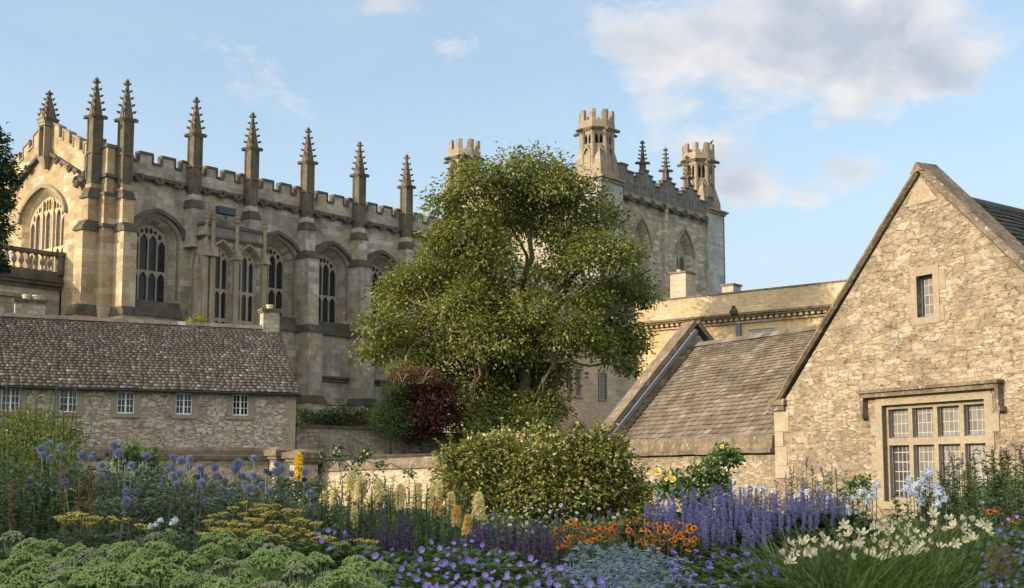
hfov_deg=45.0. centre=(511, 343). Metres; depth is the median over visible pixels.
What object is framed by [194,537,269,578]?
stonecrop plant
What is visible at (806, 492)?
white phlox
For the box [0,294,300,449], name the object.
stone cottage
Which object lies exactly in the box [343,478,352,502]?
poker plant
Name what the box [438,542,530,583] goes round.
cranesbill plant
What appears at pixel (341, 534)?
bushy perennial
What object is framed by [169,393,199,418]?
window
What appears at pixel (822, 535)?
day lily
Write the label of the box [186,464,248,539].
globe thistle
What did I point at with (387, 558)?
cranesbill plant
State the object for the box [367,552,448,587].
cranesbill plant
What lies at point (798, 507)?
hyssop plant
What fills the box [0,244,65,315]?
terrace wing
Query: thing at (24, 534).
leafy perennial
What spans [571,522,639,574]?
helenium plant
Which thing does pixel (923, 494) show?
tall perennial
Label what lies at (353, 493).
poker plant
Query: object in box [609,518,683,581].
helenium plant
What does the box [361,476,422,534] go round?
poker plant
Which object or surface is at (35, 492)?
leafy perennial
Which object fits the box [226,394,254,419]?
window
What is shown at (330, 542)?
yarrow plant
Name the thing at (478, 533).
salvia plant
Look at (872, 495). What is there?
white phlox
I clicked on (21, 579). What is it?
stonecrop plant
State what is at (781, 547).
leafy perennial
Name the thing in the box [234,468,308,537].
globe thistle
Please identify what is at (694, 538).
helenium plant
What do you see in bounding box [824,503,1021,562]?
day lily
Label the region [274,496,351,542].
globe thistle
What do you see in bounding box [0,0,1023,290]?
sky
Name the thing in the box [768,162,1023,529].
gabled barn
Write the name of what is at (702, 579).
scabious plant
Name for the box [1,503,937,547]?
ground
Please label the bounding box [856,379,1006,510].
mullioned window
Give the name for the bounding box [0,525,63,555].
leafy perennial
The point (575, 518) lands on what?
button flower
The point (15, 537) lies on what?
stonecrop plant
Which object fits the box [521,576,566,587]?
cranesbill plant
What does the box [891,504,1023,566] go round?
day lily
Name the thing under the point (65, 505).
leafy perennial
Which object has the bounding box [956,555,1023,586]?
cranesbill plant
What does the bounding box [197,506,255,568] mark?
yarrow plant
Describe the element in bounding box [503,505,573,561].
button flower
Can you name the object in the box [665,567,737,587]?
scabious plant
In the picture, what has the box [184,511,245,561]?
yarrow plant
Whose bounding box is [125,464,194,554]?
globe thistle
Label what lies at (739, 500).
hyssop plant
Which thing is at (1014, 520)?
helenium plant
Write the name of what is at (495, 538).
salvia plant
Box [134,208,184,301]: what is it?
window
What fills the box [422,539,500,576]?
cranesbill plant
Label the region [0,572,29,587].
stonecrop plant
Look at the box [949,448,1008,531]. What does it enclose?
tall perennial
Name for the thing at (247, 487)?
globe thistle
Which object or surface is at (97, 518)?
yarrow plant
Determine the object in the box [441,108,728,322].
bell tower
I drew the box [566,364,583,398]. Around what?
window
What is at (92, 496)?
seed stalk
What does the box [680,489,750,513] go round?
hyssop plant
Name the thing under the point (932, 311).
slit window
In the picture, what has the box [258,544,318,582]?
stonecrop plant
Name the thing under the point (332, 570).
cranesbill plant
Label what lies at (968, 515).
tall perennial
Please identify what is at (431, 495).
poker plant
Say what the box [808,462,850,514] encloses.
slender perennial
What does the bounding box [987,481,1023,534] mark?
tall perennial
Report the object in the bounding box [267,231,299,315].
window
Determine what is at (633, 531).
helenium plant
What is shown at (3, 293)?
window
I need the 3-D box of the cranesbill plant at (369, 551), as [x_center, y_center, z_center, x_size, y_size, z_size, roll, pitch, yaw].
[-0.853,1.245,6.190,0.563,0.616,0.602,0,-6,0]
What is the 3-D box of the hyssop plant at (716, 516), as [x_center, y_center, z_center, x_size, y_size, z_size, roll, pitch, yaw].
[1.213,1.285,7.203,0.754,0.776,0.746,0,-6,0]
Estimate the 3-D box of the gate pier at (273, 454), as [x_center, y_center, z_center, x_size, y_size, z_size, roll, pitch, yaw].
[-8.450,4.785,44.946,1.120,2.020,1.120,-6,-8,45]
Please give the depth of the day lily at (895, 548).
5.81 m
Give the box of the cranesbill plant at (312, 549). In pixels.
[286,528,368,582]
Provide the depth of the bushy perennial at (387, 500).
7.76 m
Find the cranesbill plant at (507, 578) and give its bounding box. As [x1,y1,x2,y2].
[443,568,521,587]
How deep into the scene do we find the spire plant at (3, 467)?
8.51 m
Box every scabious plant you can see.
[654,549,777,586]
[661,566,740,587]
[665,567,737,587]
[684,552,762,587]
[704,549,789,585]
[713,567,796,587]
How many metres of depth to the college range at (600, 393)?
87.40 m
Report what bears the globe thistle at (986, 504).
on the flower bed
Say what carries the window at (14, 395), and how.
in the stone cottage
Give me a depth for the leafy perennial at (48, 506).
8.48 m
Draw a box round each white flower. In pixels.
[141,518,185,576]
[160,516,190,562]
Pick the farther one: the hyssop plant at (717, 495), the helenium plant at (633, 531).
the hyssop plant at (717, 495)
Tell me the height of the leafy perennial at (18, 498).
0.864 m
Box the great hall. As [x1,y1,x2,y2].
[0,77,513,419]
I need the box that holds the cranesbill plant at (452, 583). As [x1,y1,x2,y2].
[438,581,472,587]
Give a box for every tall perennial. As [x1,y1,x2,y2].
[918,461,972,522]
[926,452,996,544]
[928,493,1004,543]
[935,470,989,545]
[939,451,977,528]
[947,471,1020,549]
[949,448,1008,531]
[970,448,1023,527]
[973,490,1023,540]
[975,465,1023,542]
[978,447,1022,526]
[979,444,1023,520]
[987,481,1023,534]
[995,444,1023,529]
[998,442,1023,517]
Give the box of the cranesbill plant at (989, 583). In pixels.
[962,572,998,587]
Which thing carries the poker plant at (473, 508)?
on the flower bed
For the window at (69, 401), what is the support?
in the stone cottage
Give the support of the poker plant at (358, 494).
on the flower bed
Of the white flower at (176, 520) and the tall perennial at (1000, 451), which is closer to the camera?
the white flower at (176, 520)
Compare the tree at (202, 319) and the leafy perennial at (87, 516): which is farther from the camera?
the tree at (202, 319)
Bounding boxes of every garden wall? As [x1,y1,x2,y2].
[0,447,267,503]
[295,424,410,454]
[317,452,568,513]
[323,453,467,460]
[411,433,481,453]
[483,433,591,507]
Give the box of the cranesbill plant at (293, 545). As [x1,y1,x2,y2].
[274,532,351,570]
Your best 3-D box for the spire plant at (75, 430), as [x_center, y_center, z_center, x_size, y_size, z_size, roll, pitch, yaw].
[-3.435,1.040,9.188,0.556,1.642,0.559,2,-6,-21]
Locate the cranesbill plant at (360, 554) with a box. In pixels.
[314,538,388,574]
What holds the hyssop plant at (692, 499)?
on the flower bed
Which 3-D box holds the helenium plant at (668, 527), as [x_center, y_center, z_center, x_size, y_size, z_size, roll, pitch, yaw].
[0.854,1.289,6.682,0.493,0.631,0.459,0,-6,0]
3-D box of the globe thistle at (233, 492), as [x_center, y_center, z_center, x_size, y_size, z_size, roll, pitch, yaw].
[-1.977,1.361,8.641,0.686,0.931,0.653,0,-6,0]
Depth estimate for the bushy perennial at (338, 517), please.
7.75 m
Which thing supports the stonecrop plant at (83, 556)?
on the flower bed
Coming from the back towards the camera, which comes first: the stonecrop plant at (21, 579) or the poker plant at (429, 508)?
the poker plant at (429, 508)
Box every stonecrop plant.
[0,530,40,570]
[0,537,55,576]
[0,549,34,575]
[0,570,64,587]
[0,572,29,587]
[8,556,119,587]
[28,556,53,569]
[42,565,118,587]
[43,538,64,555]
[54,541,139,566]
[55,541,129,565]
[60,547,168,587]
[92,562,153,587]
[97,532,166,576]
[116,554,188,587]
[135,528,181,564]
[137,540,214,586]
[153,540,275,573]
[169,571,287,587]
[176,570,268,587]
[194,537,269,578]
[198,529,253,571]
[202,549,318,586]
[213,531,283,581]
[230,551,334,587]
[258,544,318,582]
[282,562,362,587]
[303,554,374,587]
[312,560,395,587]
[334,574,375,587]
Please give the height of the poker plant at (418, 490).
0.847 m
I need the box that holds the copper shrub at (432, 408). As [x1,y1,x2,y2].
[377,363,465,453]
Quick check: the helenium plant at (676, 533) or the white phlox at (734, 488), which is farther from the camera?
the white phlox at (734, 488)
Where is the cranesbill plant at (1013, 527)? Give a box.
[975,515,1023,556]
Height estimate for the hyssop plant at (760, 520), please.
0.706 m
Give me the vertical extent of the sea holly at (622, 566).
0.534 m
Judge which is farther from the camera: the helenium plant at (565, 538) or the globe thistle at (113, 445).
the globe thistle at (113, 445)
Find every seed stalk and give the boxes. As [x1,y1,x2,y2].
[7,480,14,542]
[58,476,65,529]
[60,456,68,539]
[72,470,83,540]
[84,459,93,542]
[87,468,96,530]
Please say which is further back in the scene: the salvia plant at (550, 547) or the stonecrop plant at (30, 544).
the salvia plant at (550, 547)
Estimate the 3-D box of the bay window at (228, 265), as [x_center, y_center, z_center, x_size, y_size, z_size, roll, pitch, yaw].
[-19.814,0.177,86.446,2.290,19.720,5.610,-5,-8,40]
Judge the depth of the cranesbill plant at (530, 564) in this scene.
5.74 m
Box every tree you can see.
[0,122,30,276]
[185,313,209,322]
[341,139,667,446]
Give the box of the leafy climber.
[839,473,875,517]
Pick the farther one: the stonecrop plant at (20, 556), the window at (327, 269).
the window at (327, 269)
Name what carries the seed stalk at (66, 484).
on the flower bed
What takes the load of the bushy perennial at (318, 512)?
on the flower bed
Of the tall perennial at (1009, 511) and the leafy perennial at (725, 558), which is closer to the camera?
the leafy perennial at (725, 558)
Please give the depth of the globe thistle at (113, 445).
8.59 m
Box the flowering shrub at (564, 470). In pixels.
[426,416,661,539]
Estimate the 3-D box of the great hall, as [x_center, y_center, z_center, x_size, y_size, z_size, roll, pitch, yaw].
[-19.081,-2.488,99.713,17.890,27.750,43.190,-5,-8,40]
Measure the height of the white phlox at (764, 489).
0.809 m
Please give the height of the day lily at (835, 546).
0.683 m
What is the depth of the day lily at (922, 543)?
5.66 m
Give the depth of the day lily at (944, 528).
6.35 m
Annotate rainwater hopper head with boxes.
[215,206,236,223]
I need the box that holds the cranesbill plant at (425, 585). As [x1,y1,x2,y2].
[409,576,438,587]
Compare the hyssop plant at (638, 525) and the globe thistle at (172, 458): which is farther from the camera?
the globe thistle at (172, 458)
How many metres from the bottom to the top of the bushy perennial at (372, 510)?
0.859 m
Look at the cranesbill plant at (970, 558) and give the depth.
6.15 m
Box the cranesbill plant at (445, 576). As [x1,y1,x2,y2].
[397,563,488,587]
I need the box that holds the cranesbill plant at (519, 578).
[488,563,572,587]
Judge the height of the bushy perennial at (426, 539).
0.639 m
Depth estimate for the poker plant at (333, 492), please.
8.11 m
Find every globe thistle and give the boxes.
[0,451,70,538]
[26,440,105,538]
[34,443,94,529]
[54,450,121,528]
[59,478,144,544]
[65,441,138,543]
[68,453,135,544]
[81,448,163,544]
[93,481,179,546]
[112,457,173,546]
[113,452,186,538]
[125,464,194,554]
[142,454,218,548]
[145,463,234,552]
[148,454,232,552]
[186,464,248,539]
[190,471,249,552]
[196,471,270,545]
[225,455,299,533]
[227,458,301,523]
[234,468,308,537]
[253,470,319,528]
[266,477,325,530]
[274,487,338,536]
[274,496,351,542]
[275,468,335,519]
[277,515,357,549]
[978,503,990,523]
[992,501,1020,531]
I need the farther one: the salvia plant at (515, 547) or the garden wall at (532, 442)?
the garden wall at (532, 442)
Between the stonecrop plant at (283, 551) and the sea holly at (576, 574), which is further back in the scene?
the stonecrop plant at (283, 551)
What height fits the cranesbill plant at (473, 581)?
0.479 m
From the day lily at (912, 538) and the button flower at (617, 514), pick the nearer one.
the day lily at (912, 538)
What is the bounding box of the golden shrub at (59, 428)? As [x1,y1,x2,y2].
[0,394,107,494]
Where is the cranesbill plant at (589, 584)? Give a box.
[553,577,593,587]
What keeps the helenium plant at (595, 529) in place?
on the flower bed
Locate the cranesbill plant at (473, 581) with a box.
[461,577,518,587]
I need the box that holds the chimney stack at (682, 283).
[668,269,696,297]
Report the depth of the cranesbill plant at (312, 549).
6.14 m
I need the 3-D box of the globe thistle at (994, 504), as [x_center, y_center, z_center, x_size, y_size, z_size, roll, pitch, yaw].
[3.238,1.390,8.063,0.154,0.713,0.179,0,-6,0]
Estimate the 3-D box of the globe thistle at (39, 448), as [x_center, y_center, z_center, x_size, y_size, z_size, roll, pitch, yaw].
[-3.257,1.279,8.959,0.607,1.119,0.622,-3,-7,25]
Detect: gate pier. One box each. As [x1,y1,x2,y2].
[263,447,295,499]
[282,449,325,504]
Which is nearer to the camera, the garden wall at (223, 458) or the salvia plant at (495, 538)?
the salvia plant at (495, 538)
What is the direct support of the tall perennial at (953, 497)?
on the flower bed
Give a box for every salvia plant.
[375,509,388,553]
[388,517,401,563]
[400,507,413,564]
[454,517,485,568]
[460,513,509,580]
[474,529,525,573]
[503,512,537,577]
[520,515,558,577]
[523,532,560,577]
[532,522,574,581]
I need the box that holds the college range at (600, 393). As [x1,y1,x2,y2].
[423,287,637,434]
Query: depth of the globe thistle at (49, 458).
8.47 m
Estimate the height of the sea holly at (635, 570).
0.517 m
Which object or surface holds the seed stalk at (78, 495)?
on the flower bed
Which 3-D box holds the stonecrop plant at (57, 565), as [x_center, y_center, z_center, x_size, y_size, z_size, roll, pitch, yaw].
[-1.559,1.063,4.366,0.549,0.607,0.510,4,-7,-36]
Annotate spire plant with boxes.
[0,385,59,533]
[0,387,67,529]
[5,395,75,512]
[11,372,81,523]
[17,384,108,546]
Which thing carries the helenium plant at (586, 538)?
on the flower bed
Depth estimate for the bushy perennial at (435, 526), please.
7.77 m
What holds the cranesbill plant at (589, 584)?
on the flower bed
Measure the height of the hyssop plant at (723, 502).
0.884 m
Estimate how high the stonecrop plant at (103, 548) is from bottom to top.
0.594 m
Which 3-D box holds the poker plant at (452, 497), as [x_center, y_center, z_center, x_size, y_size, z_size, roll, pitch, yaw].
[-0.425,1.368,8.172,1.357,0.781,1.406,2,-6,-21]
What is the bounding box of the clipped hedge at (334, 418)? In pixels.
[296,405,396,426]
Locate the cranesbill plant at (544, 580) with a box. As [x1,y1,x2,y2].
[520,565,615,587]
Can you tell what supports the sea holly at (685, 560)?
on the flower bed
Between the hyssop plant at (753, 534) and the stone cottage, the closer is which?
the hyssop plant at (753, 534)
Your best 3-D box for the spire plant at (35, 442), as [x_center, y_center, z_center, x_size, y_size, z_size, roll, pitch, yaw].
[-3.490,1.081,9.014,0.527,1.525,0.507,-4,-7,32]
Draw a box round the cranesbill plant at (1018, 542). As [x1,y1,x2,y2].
[983,541,1023,573]
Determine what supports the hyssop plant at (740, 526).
on the flower bed
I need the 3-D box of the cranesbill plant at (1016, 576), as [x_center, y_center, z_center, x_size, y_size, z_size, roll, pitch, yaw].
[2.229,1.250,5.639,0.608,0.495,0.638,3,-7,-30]
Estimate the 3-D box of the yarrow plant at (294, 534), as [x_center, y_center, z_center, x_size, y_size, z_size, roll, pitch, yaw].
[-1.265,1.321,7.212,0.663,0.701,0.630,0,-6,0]
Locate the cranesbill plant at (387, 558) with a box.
[364,539,453,573]
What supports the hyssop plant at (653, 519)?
on the flower bed
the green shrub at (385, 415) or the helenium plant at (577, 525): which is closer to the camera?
the helenium plant at (577, 525)
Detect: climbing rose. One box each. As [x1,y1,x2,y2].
[314,441,417,521]
[648,441,746,508]
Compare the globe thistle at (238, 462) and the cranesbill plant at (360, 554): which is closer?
the cranesbill plant at (360, 554)
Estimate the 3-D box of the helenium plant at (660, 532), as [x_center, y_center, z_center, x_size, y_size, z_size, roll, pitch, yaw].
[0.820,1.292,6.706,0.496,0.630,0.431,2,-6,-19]
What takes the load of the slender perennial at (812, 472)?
on the flower bed
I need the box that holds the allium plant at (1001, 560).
[982,543,1018,583]
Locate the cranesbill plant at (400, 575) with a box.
[372,563,451,587]
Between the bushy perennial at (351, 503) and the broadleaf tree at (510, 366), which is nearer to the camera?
the bushy perennial at (351, 503)
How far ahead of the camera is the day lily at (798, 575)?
5.57 m
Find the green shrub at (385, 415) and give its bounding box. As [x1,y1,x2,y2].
[363,375,418,453]
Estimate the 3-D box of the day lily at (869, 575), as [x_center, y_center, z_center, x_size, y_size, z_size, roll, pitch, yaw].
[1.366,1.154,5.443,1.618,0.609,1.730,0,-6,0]
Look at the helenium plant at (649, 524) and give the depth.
6.70 m
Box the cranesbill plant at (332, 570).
[325,554,408,583]
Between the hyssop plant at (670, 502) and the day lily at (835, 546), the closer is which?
the day lily at (835, 546)
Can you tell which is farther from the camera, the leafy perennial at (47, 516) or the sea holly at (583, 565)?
the leafy perennial at (47, 516)
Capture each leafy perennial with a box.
[0,479,54,537]
[0,487,31,545]
[0,495,42,565]
[0,501,79,548]
[0,524,39,546]
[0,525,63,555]
[0,546,70,557]
[2,475,42,535]
[7,480,86,543]
[17,508,110,543]
[40,480,113,532]
[44,494,132,545]
[55,535,77,556]
[702,555,784,579]
[733,552,807,576]
[755,545,839,568]
[772,540,860,568]
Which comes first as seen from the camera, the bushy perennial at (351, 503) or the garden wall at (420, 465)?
the bushy perennial at (351, 503)
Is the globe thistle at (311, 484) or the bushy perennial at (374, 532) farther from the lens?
the globe thistle at (311, 484)
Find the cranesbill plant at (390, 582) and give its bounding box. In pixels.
[371,569,416,586]
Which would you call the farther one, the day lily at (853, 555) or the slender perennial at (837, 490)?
the slender perennial at (837, 490)
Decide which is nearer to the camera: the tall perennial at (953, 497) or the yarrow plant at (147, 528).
the yarrow plant at (147, 528)
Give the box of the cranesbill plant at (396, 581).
[378,579,406,587]
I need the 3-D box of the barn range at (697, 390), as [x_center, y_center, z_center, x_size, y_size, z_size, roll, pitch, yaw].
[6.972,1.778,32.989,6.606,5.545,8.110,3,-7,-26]
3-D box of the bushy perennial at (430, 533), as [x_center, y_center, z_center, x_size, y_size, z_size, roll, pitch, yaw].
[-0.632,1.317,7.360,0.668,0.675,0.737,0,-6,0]
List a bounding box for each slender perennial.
[767,467,810,512]
[790,457,833,512]
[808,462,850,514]
[814,466,853,513]
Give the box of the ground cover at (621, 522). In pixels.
[15,511,1014,580]
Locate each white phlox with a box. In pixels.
[725,486,759,503]
[742,486,769,515]
[762,488,804,521]
[803,488,846,512]
[845,495,878,546]
[852,479,912,537]
[890,468,949,544]
[891,473,945,541]
[922,485,978,556]
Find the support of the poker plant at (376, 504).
on the flower bed
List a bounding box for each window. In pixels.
[0,291,22,297]
[0,388,27,415]
[16,183,66,315]
[52,390,84,416]
[110,391,141,417]
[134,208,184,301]
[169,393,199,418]
[188,200,270,324]
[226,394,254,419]
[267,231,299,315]
[315,241,351,322]
[367,250,399,325]
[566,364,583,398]
[598,372,606,400]
[630,215,652,279]
[675,227,695,270]
[750,328,775,334]
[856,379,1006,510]
[907,264,945,325]
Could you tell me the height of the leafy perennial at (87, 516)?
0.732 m
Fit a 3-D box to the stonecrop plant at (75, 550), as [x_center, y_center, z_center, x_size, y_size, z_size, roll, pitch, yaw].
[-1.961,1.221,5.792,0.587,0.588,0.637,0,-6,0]
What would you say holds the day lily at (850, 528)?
on the flower bed
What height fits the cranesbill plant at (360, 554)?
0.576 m
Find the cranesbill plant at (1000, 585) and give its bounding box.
[972,576,1021,587]
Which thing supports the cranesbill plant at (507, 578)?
on the flower bed
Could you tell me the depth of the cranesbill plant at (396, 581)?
5.13 m
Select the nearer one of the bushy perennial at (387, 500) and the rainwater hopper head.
the bushy perennial at (387, 500)
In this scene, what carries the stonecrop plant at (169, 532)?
on the flower bed
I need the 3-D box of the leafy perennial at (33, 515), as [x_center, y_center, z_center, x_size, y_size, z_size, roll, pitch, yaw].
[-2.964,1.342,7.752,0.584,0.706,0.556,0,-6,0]
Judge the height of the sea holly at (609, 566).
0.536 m
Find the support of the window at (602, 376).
in the college range at (600, 393)
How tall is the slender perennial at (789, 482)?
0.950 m
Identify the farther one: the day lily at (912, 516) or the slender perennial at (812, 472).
the slender perennial at (812, 472)
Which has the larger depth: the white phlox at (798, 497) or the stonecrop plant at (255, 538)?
the white phlox at (798, 497)
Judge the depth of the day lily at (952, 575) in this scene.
5.44 m
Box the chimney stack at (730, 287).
[720,283,742,292]
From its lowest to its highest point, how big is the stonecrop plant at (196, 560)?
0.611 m
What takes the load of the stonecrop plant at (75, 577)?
on the flower bed
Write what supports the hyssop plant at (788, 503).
on the flower bed
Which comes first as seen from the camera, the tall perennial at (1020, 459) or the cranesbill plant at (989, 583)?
the cranesbill plant at (989, 583)
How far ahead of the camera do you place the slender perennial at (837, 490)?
9.77 m
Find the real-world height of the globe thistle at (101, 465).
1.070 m
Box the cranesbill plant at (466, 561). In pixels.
[411,551,498,586]
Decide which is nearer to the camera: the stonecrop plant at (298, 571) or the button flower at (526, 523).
the stonecrop plant at (298, 571)
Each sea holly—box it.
[536,554,597,585]
[550,551,621,585]
[568,571,679,587]
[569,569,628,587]
[571,542,695,586]
[582,548,643,586]
[589,551,660,586]
[593,542,662,585]
[597,569,652,587]
[612,554,678,582]
[626,572,663,587]
[634,552,699,587]
[639,569,704,587]
[659,571,721,587]
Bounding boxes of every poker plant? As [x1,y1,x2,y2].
[293,452,303,503]
[319,490,327,515]
[329,486,338,523]
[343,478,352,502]
[345,470,354,512]
[350,505,360,552]
[351,482,450,559]
[351,487,359,507]
[353,475,363,542]
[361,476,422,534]
[365,494,452,537]
[372,484,383,523]
[373,477,435,544]
[373,483,443,558]
[401,505,533,559]
[408,479,443,556]
[424,491,560,562]
[424,492,443,547]
[427,485,437,525]
[433,499,496,548]
[446,491,504,537]
[451,514,509,559]
[464,494,540,560]
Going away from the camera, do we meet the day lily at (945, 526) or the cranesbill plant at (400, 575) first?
the cranesbill plant at (400, 575)
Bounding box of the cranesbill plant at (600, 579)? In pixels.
[559,576,639,587]
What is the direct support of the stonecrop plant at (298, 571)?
on the flower bed
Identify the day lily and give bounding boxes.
[657,526,933,586]
[683,520,931,587]
[686,514,917,586]
[693,524,929,587]
[696,525,964,587]
[699,544,991,587]
[700,539,995,587]
[704,539,969,587]
[726,517,920,581]
[746,538,1023,587]
[747,533,1021,587]
[755,521,973,587]
[759,520,1002,580]
[762,522,1022,587]
[763,521,980,578]
[766,516,1022,587]
[791,538,1023,587]
[794,511,1020,581]
[795,512,1019,584]
[800,537,1022,587]
[806,539,1022,587]
[810,521,1023,587]
[812,507,1020,570]
[813,493,1012,565]
[813,514,967,567]
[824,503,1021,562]
[837,516,1023,587]
[847,499,1023,554]
[857,519,1022,583]
[880,520,1023,579]
[887,514,1021,570]
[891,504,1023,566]
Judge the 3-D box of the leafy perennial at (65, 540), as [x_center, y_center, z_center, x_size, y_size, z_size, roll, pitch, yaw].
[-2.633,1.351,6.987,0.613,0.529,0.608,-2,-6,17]
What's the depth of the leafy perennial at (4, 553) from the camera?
6.82 m
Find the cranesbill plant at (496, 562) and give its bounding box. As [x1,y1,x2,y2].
[437,549,531,586]
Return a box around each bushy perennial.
[251,513,366,545]
[267,488,387,543]
[270,528,379,550]
[291,492,398,557]
[306,483,401,543]
[311,509,387,544]
[319,475,429,554]
[338,477,438,547]
[346,518,452,563]
[348,509,460,560]
[359,480,469,561]
[381,513,480,564]
[384,502,483,559]
[411,510,498,559]
[419,517,516,561]
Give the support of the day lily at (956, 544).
on the flower bed
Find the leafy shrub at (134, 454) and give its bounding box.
[105,441,176,512]
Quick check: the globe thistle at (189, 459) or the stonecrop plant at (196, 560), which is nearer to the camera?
the stonecrop plant at (196, 560)
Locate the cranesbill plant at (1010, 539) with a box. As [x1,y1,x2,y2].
[957,522,1023,568]
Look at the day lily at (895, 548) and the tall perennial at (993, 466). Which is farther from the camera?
the tall perennial at (993, 466)
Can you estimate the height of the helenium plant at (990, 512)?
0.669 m
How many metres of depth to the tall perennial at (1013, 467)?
9.96 m
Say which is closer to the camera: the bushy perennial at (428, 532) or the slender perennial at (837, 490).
the bushy perennial at (428, 532)
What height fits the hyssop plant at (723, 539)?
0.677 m
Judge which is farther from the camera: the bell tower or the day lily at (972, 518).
the bell tower
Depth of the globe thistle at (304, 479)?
8.61 m
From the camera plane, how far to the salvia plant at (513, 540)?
6.73 m
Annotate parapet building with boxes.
[627,280,846,378]
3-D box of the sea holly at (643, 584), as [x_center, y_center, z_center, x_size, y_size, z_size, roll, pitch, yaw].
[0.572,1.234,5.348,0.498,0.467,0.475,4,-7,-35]
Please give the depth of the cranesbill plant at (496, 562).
5.72 m
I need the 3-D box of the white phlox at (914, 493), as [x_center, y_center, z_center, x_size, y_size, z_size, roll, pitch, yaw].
[2.769,1.343,8.493,0.461,0.895,0.426,0,-6,0]
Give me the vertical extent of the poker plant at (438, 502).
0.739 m
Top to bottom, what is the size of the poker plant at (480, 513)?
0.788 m
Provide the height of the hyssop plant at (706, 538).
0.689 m
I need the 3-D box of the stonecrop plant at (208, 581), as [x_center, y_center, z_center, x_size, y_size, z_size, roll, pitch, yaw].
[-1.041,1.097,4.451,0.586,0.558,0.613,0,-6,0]
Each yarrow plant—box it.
[40,511,109,554]
[62,515,133,548]
[111,517,213,562]
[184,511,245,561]
[196,520,269,553]
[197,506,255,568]
[222,517,278,575]
[229,501,295,546]
[236,507,297,551]
[248,508,309,549]
[248,510,298,582]
[258,509,318,549]
[285,519,323,550]
[285,535,349,583]
[327,538,379,567]
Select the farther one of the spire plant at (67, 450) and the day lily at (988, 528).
the spire plant at (67, 450)
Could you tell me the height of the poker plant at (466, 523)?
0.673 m
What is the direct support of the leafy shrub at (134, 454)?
on the ground at (374, 512)
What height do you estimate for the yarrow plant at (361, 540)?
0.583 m
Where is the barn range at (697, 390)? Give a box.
[591,321,818,513]
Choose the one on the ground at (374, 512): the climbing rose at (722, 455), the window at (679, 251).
the climbing rose at (722, 455)
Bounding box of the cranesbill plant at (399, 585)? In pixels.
[384,582,405,587]
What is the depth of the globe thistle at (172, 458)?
8.86 m
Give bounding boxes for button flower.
[444,521,513,569]
[452,509,536,560]
[482,523,549,562]
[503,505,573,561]
[511,520,579,566]
[528,503,596,558]
[563,503,632,556]
[586,509,626,555]
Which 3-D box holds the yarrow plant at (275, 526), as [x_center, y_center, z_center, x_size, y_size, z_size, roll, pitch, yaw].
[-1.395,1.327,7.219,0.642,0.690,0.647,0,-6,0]
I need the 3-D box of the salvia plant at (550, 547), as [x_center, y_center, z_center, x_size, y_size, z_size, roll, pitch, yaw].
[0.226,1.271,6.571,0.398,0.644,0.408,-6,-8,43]
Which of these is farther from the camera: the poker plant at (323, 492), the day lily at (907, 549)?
the poker plant at (323, 492)
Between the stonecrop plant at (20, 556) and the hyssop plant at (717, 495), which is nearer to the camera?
the stonecrop plant at (20, 556)
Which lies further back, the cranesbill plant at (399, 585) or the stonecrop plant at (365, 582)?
the cranesbill plant at (399, 585)
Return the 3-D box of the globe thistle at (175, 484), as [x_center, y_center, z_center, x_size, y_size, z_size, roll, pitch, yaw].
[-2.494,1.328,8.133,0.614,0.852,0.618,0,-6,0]
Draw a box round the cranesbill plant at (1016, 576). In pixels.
[956,558,1023,587]
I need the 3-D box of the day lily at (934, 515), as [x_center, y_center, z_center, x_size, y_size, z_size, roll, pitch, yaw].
[2.324,1.236,6.564,1.583,0.718,1.487,0,-6,0]
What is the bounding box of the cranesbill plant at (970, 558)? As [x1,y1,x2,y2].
[963,541,1023,579]
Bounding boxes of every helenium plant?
[520,524,596,574]
[537,521,611,572]
[543,519,604,585]
[546,518,614,586]
[552,525,627,571]
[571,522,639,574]
[585,518,633,584]
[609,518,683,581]
[615,519,670,587]
[618,522,687,582]
[625,521,695,585]
[632,522,705,574]
[639,520,689,572]
[659,525,720,574]
[672,523,717,564]
[978,507,1023,537]
[985,508,1023,537]
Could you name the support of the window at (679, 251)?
in the bell tower
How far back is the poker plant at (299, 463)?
8.74 m
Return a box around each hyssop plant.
[605,500,687,563]
[607,490,685,557]
[628,505,709,555]
[637,484,712,530]
[645,505,718,554]
[645,512,733,575]
[664,486,738,530]
[673,501,740,549]
[678,516,762,566]
[680,484,751,526]
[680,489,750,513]
[681,497,760,546]
[693,478,756,529]
[702,504,769,549]
[709,485,784,544]
[716,511,796,572]
[721,506,795,547]
[727,485,799,540]
[739,496,820,557]
[748,484,827,540]
[767,499,850,550]
[780,483,842,538]
[791,481,861,543]
[793,495,871,559]
[798,492,883,545]
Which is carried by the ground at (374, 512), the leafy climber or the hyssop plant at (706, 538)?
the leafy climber
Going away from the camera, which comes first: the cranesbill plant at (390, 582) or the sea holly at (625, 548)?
the cranesbill plant at (390, 582)
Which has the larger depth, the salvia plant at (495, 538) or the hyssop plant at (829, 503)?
the hyssop plant at (829, 503)
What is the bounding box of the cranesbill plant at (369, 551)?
[307,530,380,570]
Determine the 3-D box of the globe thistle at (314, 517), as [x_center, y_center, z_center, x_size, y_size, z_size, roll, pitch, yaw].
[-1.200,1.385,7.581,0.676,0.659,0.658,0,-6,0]
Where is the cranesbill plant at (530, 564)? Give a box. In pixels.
[483,552,574,585]
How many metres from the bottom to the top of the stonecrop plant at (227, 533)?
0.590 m
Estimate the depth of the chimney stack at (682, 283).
84.41 m
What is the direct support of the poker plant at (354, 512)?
on the flower bed
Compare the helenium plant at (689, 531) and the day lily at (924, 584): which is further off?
the helenium plant at (689, 531)
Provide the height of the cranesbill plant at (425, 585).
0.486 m
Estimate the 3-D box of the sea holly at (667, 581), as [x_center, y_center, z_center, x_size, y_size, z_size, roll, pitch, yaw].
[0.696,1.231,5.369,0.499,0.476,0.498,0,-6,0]

